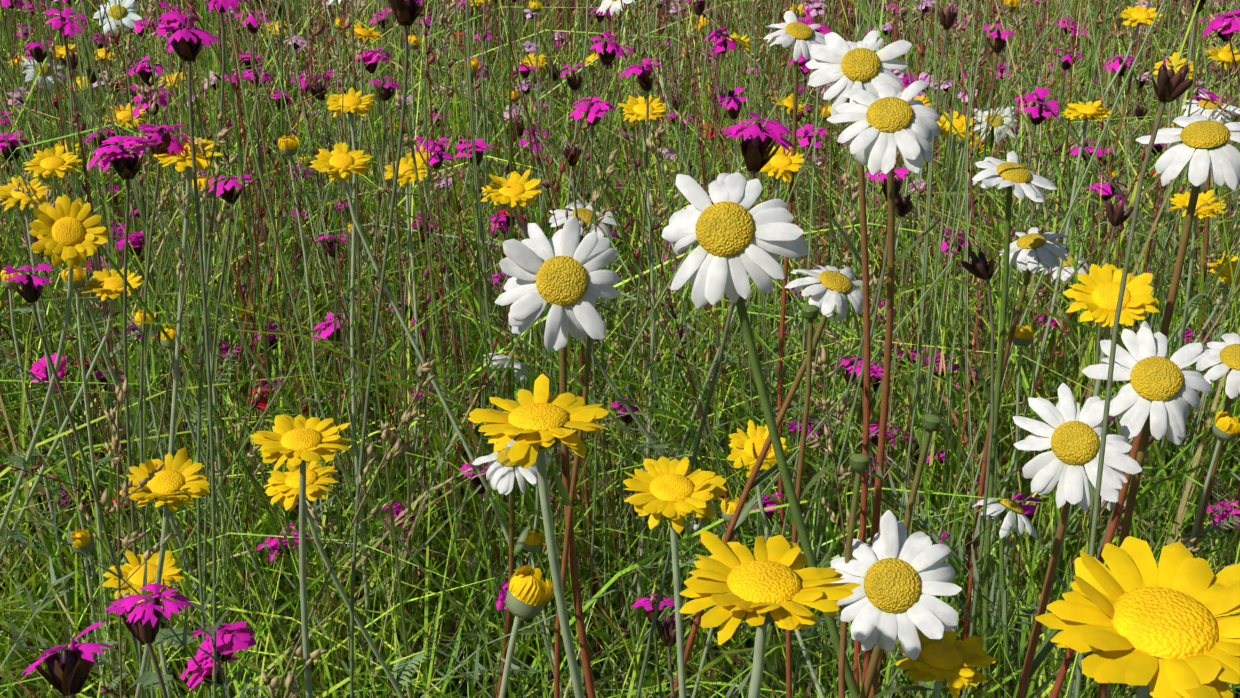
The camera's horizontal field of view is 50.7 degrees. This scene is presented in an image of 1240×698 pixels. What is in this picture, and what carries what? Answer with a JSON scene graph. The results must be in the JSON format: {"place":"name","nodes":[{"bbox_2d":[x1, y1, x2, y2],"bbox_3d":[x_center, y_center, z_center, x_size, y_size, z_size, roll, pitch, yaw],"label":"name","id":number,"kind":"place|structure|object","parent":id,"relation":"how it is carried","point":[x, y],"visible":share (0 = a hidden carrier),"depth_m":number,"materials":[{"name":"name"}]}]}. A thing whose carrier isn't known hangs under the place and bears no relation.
{"place":"outdoors","nodes":[
{"label":"outdoors","id":0,"kind":"place"},
{"bbox_2d":[255,491,1052,696],"bbox_3d":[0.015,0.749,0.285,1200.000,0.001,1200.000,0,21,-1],"label":"meadow","id":1,"kind":"structure","parent":0,"point":[529,655],"depth_m":1.50,"materials":[{"name":"plant"}]},
{"bbox_2d":[0,268,73,640],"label":"flower bud","id":2,"kind":"object","parent":1,"relation":"on","point":[8,284],"visible":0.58,"depth_m":0.93,"materials":[{"name":"green plant"}]},
{"bbox_2d":[0,194,110,536],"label":"yellow daisy","id":3,"kind":"object","parent":1,"relation":"on","point":[73,233],"visible":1,"depth_m":0.64,"materials":[{"name":"yellow plant"}]},
{"bbox_2d":[0,176,110,671],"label":"yellow daisy","id":4,"kind":"object","parent":1,"relation":"on","point":[23,200],"visible":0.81,"depth_m":0.85,"materials":[{"name":"yellow plant"}]},
{"bbox_2d":[21,620,116,697],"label":"pink flower","id":5,"kind":"object","parent":1,"relation":"on","point":[70,668],"visible":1,"depth_m":0.39,"materials":[{"name":"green plant"}]},
{"bbox_2d":[0,269,144,562],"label":"yellow daisy","id":6,"kind":"object","parent":1,"relation":"on","point":[104,283],"visible":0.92,"depth_m":0.82,"materials":[{"name":"yellow plant"}]},
{"bbox_2d":[2,263,149,697],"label":"pink flower","id":7,"kind":"object","parent":1,"relation":"on","point":[32,285],"visible":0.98,"depth_m":0.68,"materials":[{"name":"green plant"}]},
{"bbox_2d":[44,8,127,563],"bbox_3d":[-0.398,0.087,1.050,0.030,0.688,0.156,-6,22,-16],"label":"pink carthusian","id":8,"kind":"object","parent":1,"relation":"on","point":[69,25],"visible":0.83,"depth_m":0.98,"materials":[{"name":"green plant"}]},
{"bbox_2d":[61,265,122,697],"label":"flower bud","id":9,"kind":"object","parent":1,"relation":"on","point":[79,279],"visible":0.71,"depth_m":0.84,"materials":[{"name":"green plant"}]},
{"bbox_2d":[70,529,127,697],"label":"flower bud","id":10,"kind":"object","parent":1,"relation":"on","point":[81,539],"visible":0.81,"depth_m":0.80,"materials":[{"name":"green plant"}]},
{"bbox_2d":[87,136,153,697],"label":"pink flower","id":11,"kind":"object","parent":1,"relation":"on","point":[123,161],"visible":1,"depth_m":0.58,"materials":[{"name":"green plant"}]},
{"bbox_2d":[23,146,232,697],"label":"golden marguerite","id":12,"kind":"object","parent":1,"relation":"on","point":[53,162],"visible":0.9,"depth_m":0.84,"materials":[{"name":"yellow plant"}]},
{"bbox_2d":[102,550,183,697],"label":"yellow daisy","id":13,"kind":"object","parent":1,"relation":"on","point":[169,574],"visible":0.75,"depth_m":0.62,"materials":[{"name":"yellow plant"}]},
{"bbox_2d":[103,583,193,697],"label":"pink flower","id":14,"kind":"object","parent":1,"relation":"on","point":[142,621],"visible":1,"depth_m":0.47,"materials":[{"name":"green plant"}]},
{"bbox_2d":[137,124,190,697],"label":"pink flower","id":15,"kind":"object","parent":1,"relation":"on","point":[161,140],"visible":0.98,"depth_m":0.69,"materials":[{"name":"green plant"}]},
{"bbox_2d":[120,447,210,697],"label":"yellow daisy","id":16,"kind":"object","parent":1,"relation":"on","point":[169,483],"visible":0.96,"depth_m":0.55,"materials":[{"name":"yellow plant"}]},
{"bbox_2d":[144,136,222,697],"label":"yellow daisy","id":17,"kind":"object","parent":1,"relation":"on","point":[184,161],"visible":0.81,"depth_m":0.70,"materials":[{"name":"yellow plant"}]},
{"bbox_2d":[151,14,222,697],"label":"pink flower","id":18,"kind":"object","parent":1,"relation":"on","point":[186,43],"visible":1,"depth_m":0.60,"materials":[{"name":"green plant"}]},
{"bbox_2d":[192,175,240,694],"bbox_3d":[-0.282,0.165,0.955,0.030,0.611,0.097,-19,28,-40],"label":"flower bud","id":19,"kind":"object","parent":1,"relation":"on","point":[201,182],"visible":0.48,"depth_m":0.88,"materials":[{"name":"green plant"}]},
{"bbox_2d":[196,0,248,697],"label":"flower stem","id":20,"kind":"object","parent":1,"relation":"on","point":[220,6],"visible":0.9,"depth_m":0.72,"materials":[{"name":"green plant"}]},
{"bbox_2d":[200,174,251,697],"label":"pink flower","id":21,"kind":"object","parent":1,"relation":"on","point":[225,189],"visible":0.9,"depth_m":0.78,"materials":[{"name":"green plant"}]},
{"bbox_2d":[160,325,301,697],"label":"flower bud","id":22,"kind":"object","parent":1,"relation":"on","point":[170,332],"visible":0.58,"depth_m":0.86,"materials":[{"name":"green plant"}]},
{"bbox_2d":[250,414,349,697],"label":"yellow daisy","id":23,"kind":"object","parent":1,"relation":"on","point":[298,441],"visible":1,"depth_m":0.49,"materials":[{"name":"yellow plant"}]},
{"bbox_2d":[278,135,346,674],"bbox_3d":[-0.237,0.127,1.064,0.034,0.604,0.028,0,21,-1],"label":"marguerite bud","id":24,"kind":"object","parent":1,"relation":"on","point":[290,148],"visible":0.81,"depth_m":0.99,"materials":[{"name":"green plant"}]},
{"bbox_2d":[263,461,425,697],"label":"yellow daisy","id":25,"kind":"object","parent":1,"relation":"on","point":[284,487],"visible":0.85,"depth_m":0.62,"materials":[{"name":"yellow plant"}]},
{"bbox_2d":[325,87,375,697],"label":"yellow daisy","id":26,"kind":"object","parent":1,"relation":"on","point":[353,102],"visible":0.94,"depth_m":0.91,"materials":[{"name":"green plant"}]},
{"bbox_2d":[367,77,401,585],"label":"flower","id":27,"kind":"object","parent":1,"relation":"on","point":[385,94],"visible":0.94,"depth_m":1.09,"materials":[{"name":"green plant"}]},
{"bbox_2d":[350,0,424,697],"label":"flower stem","id":28,"kind":"object","parent":1,"relation":"on","point":[406,13],"visible":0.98,"depth_m":0.56,"materials":[{"name":"green plant"}]},
{"bbox_2d":[377,157,426,660],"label":"yellow daisy","id":29,"kind":"object","parent":1,"relation":"on","point":[406,172],"visible":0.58,"depth_m":1.04,"materials":[{"name":"green plant"}]},
{"bbox_2d":[0,7,861,697],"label":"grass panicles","id":30,"kind":"object","parent":1,"relation":"on","point":[824,405],"depth_m":0.60,"materials":[{"name":"beige plant"}]},
{"bbox_2d":[309,142,574,697],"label":"golden marguerite","id":31,"kind":"object","parent":1,"relation":"on","point":[344,160],"visible":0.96,"depth_m":0.81,"materials":[{"name":"yellow plant"}]},
{"bbox_2d":[472,439,550,697],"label":"oxeye daisy","id":32,"kind":"object","parent":1,"relation":"on","point":[501,472],"visible":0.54,"depth_m":0.76,"materials":[{"name":"white plant"}]},
{"bbox_2d":[499,565,553,697],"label":"flower bud","id":33,"kind":"object","parent":1,"relation":"on","point":[529,596],"visible":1,"depth_m":0.39,"materials":[{"name":"yellow plant"}]},
{"bbox_2d":[483,351,577,695],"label":"oxeye daisy","id":34,"kind":"object","parent":1,"relation":"on","point":[521,366],"visible":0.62,"depth_m":1.04,"materials":[{"name":"green plant"}]},
{"bbox_2d":[468,374,608,697],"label":"yellow daisy","id":35,"kind":"object","parent":1,"relation":"on","point":[536,423],"visible":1,"depth_m":0.32,"materials":[{"name":"yellow plant"}]},
{"bbox_2d":[495,217,619,697],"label":"oxeye daisy","id":36,"kind":"object","parent":1,"relation":"on","point":[565,275],"visible":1,"depth_m":0.48,"materials":[{"name":"white plant"}]},
{"bbox_2d":[542,335,591,697],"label":"stem","id":37,"kind":"object","parent":1,"relation":"on","point":[568,500],"visible":0.71,"depth_m":0.53,"materials":[{"name":"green plant"}]},
{"bbox_2d":[525,32,634,691],"bbox_3d":[-0.036,0.084,1.077,0.094,0.675,0.029,0,21,-1],"label":"pink flower","id":38,"kind":"object","parent":1,"relation":"on","point":[609,53],"visible":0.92,"depth_m":0.96,"materials":[{"name":"green plant"}]},
{"bbox_2d":[563,140,597,685],"bbox_3d":[-0.039,0.179,0.887,0.028,0.634,0.061,16,26,35],"label":"pink seedhead","id":39,"kind":"object","parent":1,"relation":"on","point":[574,157],"visible":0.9,"depth_m":0.84,"materials":[{"name":"green plant"}]},
{"bbox_2d":[549,200,619,679],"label":"oxeye daisy","id":40,"kind":"object","parent":1,"relation":"on","point":[585,214],"visible":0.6,"depth_m":0.95,"materials":[{"name":"white plant"}]},
{"bbox_2d":[569,97,616,695],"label":"pink flower","id":41,"kind":"object","parent":1,"relation":"on","point":[594,115],"visible":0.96,"depth_m":0.89,"materials":[{"name":"green plant"}]},
{"bbox_2d":[0,0,1214,697],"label":"stems","id":42,"kind":"object","parent":1,"relation":"on","point":[536,8],"visible":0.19,"depth_m":1.17,"materials":[{"name":"green plant"}]},
{"bbox_2d":[21,0,1202,619],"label":"field oxeye daisies","id":43,"kind":"object","parent":1,"relation":"on","point":[127,12],"visible":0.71,"depth_m":1.27,"materials":[{"name":"white plant"}]},
{"bbox_2d":[0,133,1232,697],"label":"green undergrowth","id":44,"kind":"object","parent":1,"relation":"on","point":[484,571],"depth_m":1.27,"materials":[{"name":"green plant"}]},
{"bbox_2d":[0,0,1237,137],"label":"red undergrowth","id":45,"kind":"object","parent":1,"relation":"on","point":[541,34],"visible":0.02,"depth_m":3.19,"materials":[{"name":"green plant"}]},
{"bbox_2d":[0,0,1239,697],"bbox_3d":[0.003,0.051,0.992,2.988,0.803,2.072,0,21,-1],"label":"grass","id":46,"kind":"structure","parent":1,"relation":"on","point":[1048,516],"depth_m":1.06,"materials":[{"name":"green plant"}]},
{"bbox_2d":[0,0,1239,697],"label":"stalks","id":47,"kind":"object","parent":1,"relation":"on","point":[596,198],"visible":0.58,"depth_m":0.98,"materials":[{"name":"green plant"}]},
{"bbox_2d":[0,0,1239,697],"bbox_3d":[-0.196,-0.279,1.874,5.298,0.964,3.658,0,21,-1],"label":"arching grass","id":48,"kind":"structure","parent":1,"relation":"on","point":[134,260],"depth_m":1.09,"materials":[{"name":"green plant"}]},
{"bbox_2d":[0,0,1239,697],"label":"pale stalks leaning","id":49,"kind":"object","parent":1,"relation":"on","point":[486,282],"visible":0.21,"depth_m":1.10,"materials":[{"name":"beige plant"}]},
{"bbox_2d":[0,0,1239,421],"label":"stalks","id":50,"kind":"object","parent":1,"relation":"on","point":[730,24],"visible":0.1,"depth_m":1.90,"materials":[{"name":"green plant"}]},
{"bbox_2d":[0,0,1239,697],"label":"carthusian pinks","id":51,"kind":"object","parent":1,"relation":"on","point":[724,44],"visible":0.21,"depth_m":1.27,"materials":[{"name":"pink plant"}]},
{"bbox_2d":[0,53,1239,697],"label":"foliage sprigs","id":52,"kind":"object","parent":1,"relation":"on","point":[514,667],"visible":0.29,"depth_m":0.83,"materials":[{"name":"green plant"}]},
{"bbox_2d":[0,0,1239,626],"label":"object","id":53,"kind":"object","parent":1,"relation":"on","point":[1222,56],"visible":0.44,"depth_m":1.22,"materials":[{"name":"yellow plant"}]},
{"bbox_2d":[0,0,1239,514],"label":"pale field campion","id":54,"kind":"object","parent":1,"relation":"on","point":[530,48],"visible":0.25,"depth_m":1.49,"materials":[{"name":"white plant"}]},
{"bbox_2d":[0,38,1239,697],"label":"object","id":55,"kind":"object","parent":1,"relation":"on","point":[506,564],"depth_m":1.16,"materials":[{"name":"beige plant"}]},
{"bbox_2d":[0,0,1239,565],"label":"pink field seedheads","id":56,"kind":"object","parent":1,"relation":"on","point":[320,90],"visible":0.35,"depth_m":1.37,"materials":[{"name":"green plant"}]},
{"bbox_2d":[619,58,662,638],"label":"pink flower","id":57,"kind":"object","parent":1,"relation":"on","point":[646,79],"visible":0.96,"depth_m":0.90,"materials":[{"name":"green plant"}]},
{"bbox_2d":[618,95,668,690],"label":"yellow flower","id":58,"kind":"object","parent":1,"relation":"on","point":[634,108],"visible":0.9,"depth_m":0.93,"materials":[{"name":"green plant"}]},
{"bbox_2d":[481,169,847,694],"bbox_3d":[0.106,0.167,0.932,0.397,0.624,0.047,-7,22,-17],"label":"yellow flower","id":59,"kind":"object","parent":1,"relation":"on","point":[514,189],"visible":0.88,"depth_m":0.77,"materials":[{"name":"yellow plant"}]},
{"bbox_2d":[623,456,726,697],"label":"yellow flower","id":60,"kind":"object","parent":1,"relation":"on","point":[675,491],"visible":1,"depth_m":0.44,"materials":[{"name":"yellow plant"}]},
{"bbox_2d":[595,146,807,688],"bbox_3d":[0.030,0.142,1.022,0.201,0.607,0.035,2,21,5],"label":"yellow flower","id":61,"kind":"object","parent":1,"relation":"on","point":[778,164],"visible":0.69,"depth_m":0.92,"materials":[{"name":"yellow plant"}]},
{"bbox_2d":[636,119,795,697],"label":"pink flower","id":62,"kind":"object","parent":1,"relation":"on","point":[755,151],"visible":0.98,"depth_m":0.49,"materials":[{"name":"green plant"}]},
{"bbox_2d":[662,172,859,697],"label":"oxeye daisy","id":63,"kind":"object","parent":1,"relation":"on","point":[731,235],"visible":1,"depth_m":0.42,"materials":[{"name":"white plant"}]},
{"bbox_2d":[679,529,860,697],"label":"yellow flower","id":64,"kind":"object","parent":1,"relation":"on","point":[769,580],"visible":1,"depth_m":0.27,"materials":[{"name":"yellow plant"}]},
{"bbox_2d":[670,265,869,697],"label":"oxeye daisy","id":65,"kind":"object","parent":1,"relation":"on","point":[832,289],"visible":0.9,"depth_m":0.66,"materials":[{"name":"white plant"}]},
{"bbox_2d":[727,420,824,697],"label":"yellow flower","id":66,"kind":"object","parent":1,"relation":"on","point":[745,450],"visible":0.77,"depth_m":0.73,"materials":[{"name":"yellow plant"}]},
{"bbox_2d":[764,11,825,689],"bbox_3d":[0.126,0.100,1.003,0.046,0.698,0.074,14,25,33],"label":"oxeye daisy","id":67,"kind":"object","parent":1,"relation":"on","point":[803,37],"visible":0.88,"depth_m":0.89,"materials":[{"name":"white plant"}]},
{"bbox_2d":[786,305,835,697],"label":"flower bud","id":68,"kind":"object","parent":1,"relation":"on","point":[810,313],"visible":0.71,"depth_m":0.54,"materials":[{"name":"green plant"}]},
{"bbox_2d":[745,193,913,697],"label":"pink seedhead","id":69,"kind":"object","parent":1,"relation":"on","point":[903,206],"visible":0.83,"depth_m":0.76,"materials":[{"name":"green plant"}]},
{"bbox_2d":[792,167,908,697],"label":"pink flower","id":70,"kind":"object","parent":1,"relation":"on","point":[898,181],"visible":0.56,"depth_m":0.76,"materials":[{"name":"green plant"}]},
{"bbox_2d":[838,454,869,697],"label":"flower bud","id":71,"kind":"object","parent":1,"relation":"on","point":[859,463],"visible":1,"depth_m":0.45,"materials":[{"name":"green plant"}]},
{"bbox_2d":[805,30,911,688],"bbox_3d":[0.127,0.200,0.706,0.088,0.724,0.034,0,21,-1],"label":"oxeye daisy","id":72,"kind":"object","parent":1,"relation":"on","point":[841,63],"visible":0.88,"depth_m":0.58,"materials":[{"name":"white plant"}]},
{"bbox_2d":[827,80,940,684],"bbox_3d":[0.114,0.225,0.657,0.065,0.714,0.062,-7,22,-18],"label":"oxeye daisy","id":73,"kind":"object","parent":1,"relation":"on","point":[891,117],"visible":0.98,"depth_m":0.52,"materials":[{"name":"white plant"}]},
{"bbox_2d":[829,510,961,697],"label":"oxeye daisy","id":74,"kind":"object","parent":1,"relation":"on","point":[893,570],"visible":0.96,"depth_m":0.45,"materials":[{"name":"white plant"}]},
{"bbox_2d":[868,414,953,697],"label":"flower bud","id":75,"kind":"object","parent":1,"relation":"on","point":[930,423],"visible":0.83,"depth_m":0.47,"materials":[{"name":"green plant"}]},
{"bbox_2d":[899,2,957,521],"bbox_3d":[0.178,0.140,0.870,0.018,0.717,0.060,16,26,36],"label":"pink seedhead","id":76,"kind":"object","parent":1,"relation":"on","point":[947,19],"visible":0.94,"depth_m":0.80,"materials":[{"name":"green plant"}]},
{"bbox_2d":[896,628,998,697],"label":"yellow flower","id":77,"kind":"object","parent":1,"relation":"on","point":[951,661],"visible":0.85,"depth_m":0.46,"materials":[{"name":"yellow plant"}]},
{"bbox_2d":[961,244,995,697],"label":"pink seedhead","id":78,"kind":"object","parent":1,"relation":"on","point":[980,267],"visible":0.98,"depth_m":0.57,"materials":[{"name":"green plant"}]},
{"bbox_2d":[972,497,1036,697],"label":"oxeye daisy","id":79,"kind":"object","parent":1,"relation":"on","point":[996,508],"visible":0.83,"depth_m":0.79,"materials":[{"name":"white plant"}]},
{"bbox_2d":[980,325,1033,696],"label":"flower bud","id":80,"kind":"object","parent":1,"relation":"on","point":[1023,336],"visible":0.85,"depth_m":0.85,"materials":[{"name":"green plant"}]},
{"bbox_2d":[958,227,1068,697],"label":"oxeye daisy","id":81,"kind":"object","parent":1,"relation":"on","point":[1028,248],"visible":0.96,"depth_m":0.80,"materials":[{"name":"plant"}]},
{"bbox_2d":[972,151,1056,697],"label":"oxeye daisy","id":82,"kind":"object","parent":1,"relation":"on","point":[1011,173],"visible":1,"depth_m":0.74,"materials":[{"name":"green plant"}]},
{"bbox_2d":[869,5,1162,531],"bbox_3d":[0.349,0.011,1.269,0.238,0.674,0.034,7,22,18],"label":"yellow flower","id":83,"kind":"object","parent":1,"relation":"on","point":[1138,15],"visible":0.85,"depth_m":1.12,"materials":[{"name":"green plant"}]},
{"bbox_2d":[994,86,1059,638],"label":"pink flower","id":84,"kind":"object","parent":1,"relation":"on","point":[1040,112],"visible":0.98,"depth_m":0.84,"materials":[{"name":"green plant"}]},
{"bbox_2d":[959,100,1113,697],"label":"yellow flower","id":85,"kind":"object","parent":1,"relation":"on","point":[1089,111],"visible":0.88,"depth_m":0.94,"materials":[{"name":"green plant"}]},
{"bbox_2d":[903,252,1239,697],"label":"bud","id":86,"kind":"object","parent":1,"relation":"on","point":[1225,275],"visible":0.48,"depth_m":0.97,"materials":[{"name":"green plant"}]},
{"bbox_2d":[1013,383,1141,697],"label":"oxeye daisy","id":87,"kind":"object","parent":1,"relation":"on","point":[1072,439],"visible":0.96,"depth_m":0.50,"materials":[{"name":"white plant"}]},
{"bbox_2d":[1071,198,1133,697],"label":"pink seedhead","id":88,"kind":"object","parent":1,"relation":"on","point":[1117,214],"visible":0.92,"depth_m":0.65,"materials":[{"name":"green plant"}]},
{"bbox_2d":[1047,263,1159,604],"bbox_3d":[0.164,0.264,0.655,0.111,0.642,0.050,0,21,-1],"label":"yellow flower","id":89,"kind":"object","parent":1,"relation":"on","point":[1095,294],"visible":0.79,"depth_m":0.53,"materials":[{"name":"yellow plant"}]},
{"bbox_2d":[1074,57,1192,697],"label":"pink seedhead","id":90,"kind":"object","parent":1,"relation":"on","point":[1170,86],"visible":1,"depth_m":0.42,"materials":[{"name":"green plant"}]},
{"bbox_2d":[1035,536,1239,697],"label":"yellow flower","id":91,"kind":"object","parent":1,"relation":"on","point":[1135,615],"visible":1,"depth_m":0.20,"materials":[{"name":"yellow plant"}]},
{"bbox_2d":[1049,114,1239,697],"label":"oxeye daisy","id":92,"kind":"object","parent":1,"relation":"on","point":[1204,145],"visible":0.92,"depth_m":0.52,"materials":[{"name":"white plant"}]},
{"bbox_2d":[1082,321,1212,697],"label":"oxeye daisy","id":93,"kind":"object","parent":1,"relation":"on","point":[1157,395],"visible":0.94,"depth_m":0.51,"materials":[{"name":"white plant"}]},
{"bbox_2d":[1150,189,1225,550],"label":"yellow flower","id":94,"kind":"object","parent":1,"relation":"on","point":[1179,200],"visible":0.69,"depth_m":0.91,"materials":[{"name":"yellow plant"}]},
{"bbox_2d":[1182,94,1239,552],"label":"oxeye daisy","id":95,"kind":"object","parent":1,"relation":"on","point":[1204,105],"visible":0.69,"depth_m":1.00,"materials":[{"name":"green plant"}]},
{"bbox_2d":[1187,411,1239,548],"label":"flower bud","id":96,"kind":"object","parent":1,"relation":"on","point":[1225,427],"visible":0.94,"depth_m":0.70,"materials":[{"name":"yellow plant"}]},
{"bbox_2d":[1191,333,1239,557],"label":"oxeye daisy","id":97,"kind":"object","parent":1,"relation":"on","point":[1219,352],"visible":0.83,"depth_m":0.70,"materials":[{"name":"white plant"}]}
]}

